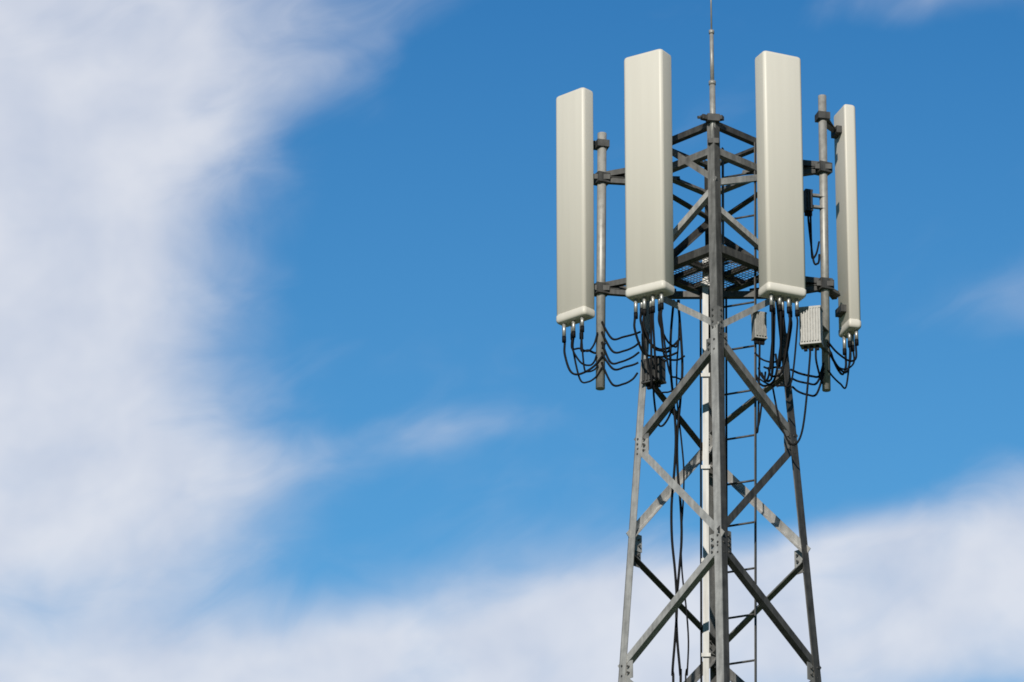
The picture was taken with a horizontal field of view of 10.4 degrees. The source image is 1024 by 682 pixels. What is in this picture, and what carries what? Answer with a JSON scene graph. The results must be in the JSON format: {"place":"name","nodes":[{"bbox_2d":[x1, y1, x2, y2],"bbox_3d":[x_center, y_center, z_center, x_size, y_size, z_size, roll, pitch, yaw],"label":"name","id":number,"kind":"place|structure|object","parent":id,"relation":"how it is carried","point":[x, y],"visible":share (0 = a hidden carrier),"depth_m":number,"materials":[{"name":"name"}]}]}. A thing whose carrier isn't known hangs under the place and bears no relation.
{"place":"outdoors","nodes":[
{"label":"outdoors","id":0,"kind":"place"},
{"bbox_2d":[0,0,1023,681],"label":"sky","id":1,"kind":"structure","parent":0,"point":[288,391],"materials":[{"name":"blue"}]},
{"label":"ground","id":2,"kind":"structure","parent":0,"visible":0},
{"bbox_2d":[618,121,821,681],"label":"tower legs","id":3,"kind":"object","parent":2,"relation":"on","point":[718,604],"visible":0.69,"depth_m":52.41,"materials":[{"name":"grey metal"}]},
{"bbox_2d":[641,357,665,389],"bbox_3d":[1.331,0.308,52.950,0.201,0.285,0.142,-14,-26,30],"label":"remote radio unit","id":4,"kind":"object","parent":3,"relation":"attached to","point":[661,369],"visible":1,"depth_m":52.91,"materials":[{"name":"metal"}]},
{"bbox_2d":[701,258,710,681],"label":"cable tray","id":5,"kind":"object","parent":3,"relation":"attached to","point":[705,467],"visible":0.87,"depth_m":52.59,"materials":[{"name":"metal"}]},
{"bbox_2d":[563,211,856,681],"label":"jumper cables","id":6,"kind":"object","parent":3,"relation":"attached to","point":[771,367],"visible":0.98,"depth_m":52.70,"materials":[{"name":"black rubber"}]},
{"bbox_2d":[697,113,723,144],"bbox_3d":[1.886,-2.008,53.444,0.261,0.300,0.115,2,-23,-5],"label":"rod clamp","id":7,"kind":"object","parent":3,"relation":"attached to","point":[710,117],"visible":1,"depth_m":53.44,"materials":[{"name":"metal"}]},
{"bbox_2d":[709,0,715,137],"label":"lightning rod","id":8,"kind":"object","parent":3,"relation":"on","point":[712,83],"visible":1,"depth_m":53.65,"materials":[{"name":"grey metal"}]},
{"bbox_2d":[594,160,833,296],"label":"antenna support arms","id":9,"kind":"object","parent":3,"relation":"attached to","point":[617,287],"visible":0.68,"depth_m":53.85,"materials":[{"name":"metal"}]},
{"bbox_2d":[666,257,767,298],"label":"platform joists","id":10,"kind":"object","parent":3,"relation":"attached to","point":[697,266],"visible":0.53,"depth_m":53.36,"materials":[{"name":"metal"}]},
{"bbox_2d":[674,257,758,289],"bbox_3d":[1.917,-0.695,53.455,0.859,0.010,0.859,21,-30,-41],"label":"platform grating","id":11,"kind":"object","parent":10,"relation":"on","point":[722,267],"visible":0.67,"depth_m":53.59,"materials":[{"name":"grey metal"}]},
{"bbox_2d":[593,111,840,299],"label":"mounting clamps","id":12,"kind":"object","parent":3,"relation":"attached to","point":[834,294],"visible":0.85,"depth_m":54.09,"materials":[{"name":"metal"}]},
{"bbox_2d":[556,87,594,342],"bbox_3d":[0.618,-1.192,53.846,0.378,2.578,0.214,-19,-29,38],"label":"antenna","id":13,"kind":"object","parent":12,"relation":"attached to","point":[575,205],"visible":1,"depth_m":53.76,"materials":[{"name":"grey plastic"}]},
{"bbox_2d":[624,49,674,318],"bbox_3d":[1.308,-1.472,53.285,0.438,2.697,0.259,-14,-26,30],"label":"antenna","id":14,"kind":"object","parent":12,"relation":"attached to","point":[648,181],"visible":1,"depth_m":53.18,"materials":[{"name":"grey plastic"}]},
{"bbox_2d":[596,94,830,391],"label":"antenna mounting poles","id":15,"kind":"object","parent":12,"relation":"attached to","point":[601,243],"visible":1,"depth_m":53.64,"materials":[{"name":"grey metal"}]},
{"bbox_2d":[799,305,829,352],"bbox_3d":[2.855,-0.044,53.025,0.212,0.425,0.498,-6,-23,13],"label":"remote radio unit","id":16,"kind":"object","parent":15,"relation":"attached to","point":[812,328],"visible":1,"depth_m":52.82,"materials":[{"name":"grey metal"}]},
{"bbox_2d":[804,189,824,216],"bbox_3d":[2.894,-1.311,53.730,0.206,0.265,0.090,7,-24,-16],"label":"radio unit","id":17,"kind":"object","parent":15,"relation":"attached to","point":[809,195],"visible":0.96,"depth_m":53.70,"materials":[{"name":"black"}]},
{"bbox_2d":[755,51,805,316],"bbox_3d":[2.530,-1.464,53.231,0.418,2.688,0.259,10,-25,-23],"label":"antenna","id":18,"kind":"object","parent":12,"relation":"attached to","point":[781,237],"visible":1,"depth_m":53.13,"materials":[{"name":"grey plastic"}]},
{"bbox_2d":[831,104,860,354],"bbox_3d":[3.204,-1.074,54.090,0.184,2.540,0.308,7,-24,-16],"label":"antenna","id":19,"kind":"object","parent":12,"relation":"attached to","point":[847,310],"visible":1,"depth_m":54.02,"materials":[{"name":"grey plastic"}]},
{"bbox_2d":[618,122,820,681],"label":"cross braces","id":20,"kind":"object","parent":3,"relation":"attached to","point":[733,252],"visible":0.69,"depth_m":52.71,"materials":[{"name":"grey metal"}]},
{"bbox_2d":[621,308,818,679],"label":"gusset plates","id":21,"kind":"object","parent":3,"relation":"attached to","point":[798,559],"visible":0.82,"depth_m":52.45,"materials":[{"name":"grey metal"}]},
{"bbox_2d":[722,142,756,681],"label":"ladder","id":22,"kind":"object","parent":3,"relation":"attached to","point":[754,480],"visible":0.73,"depth_m":52.74,"materials":[{"name":"metal"}]},
{"bbox_2d":[751,311,766,344],"bbox_3d":[2.332,-0.118,53.029,0.127,0.315,0.111,7,-24,-16],"label":"remote radio unit","id":23,"kind":"object","parent":3,"relation":"attached to","point":[759,325],"visible":1,"depth_m":52.99,"materials":[{"name":"grey metal"}]}
]}

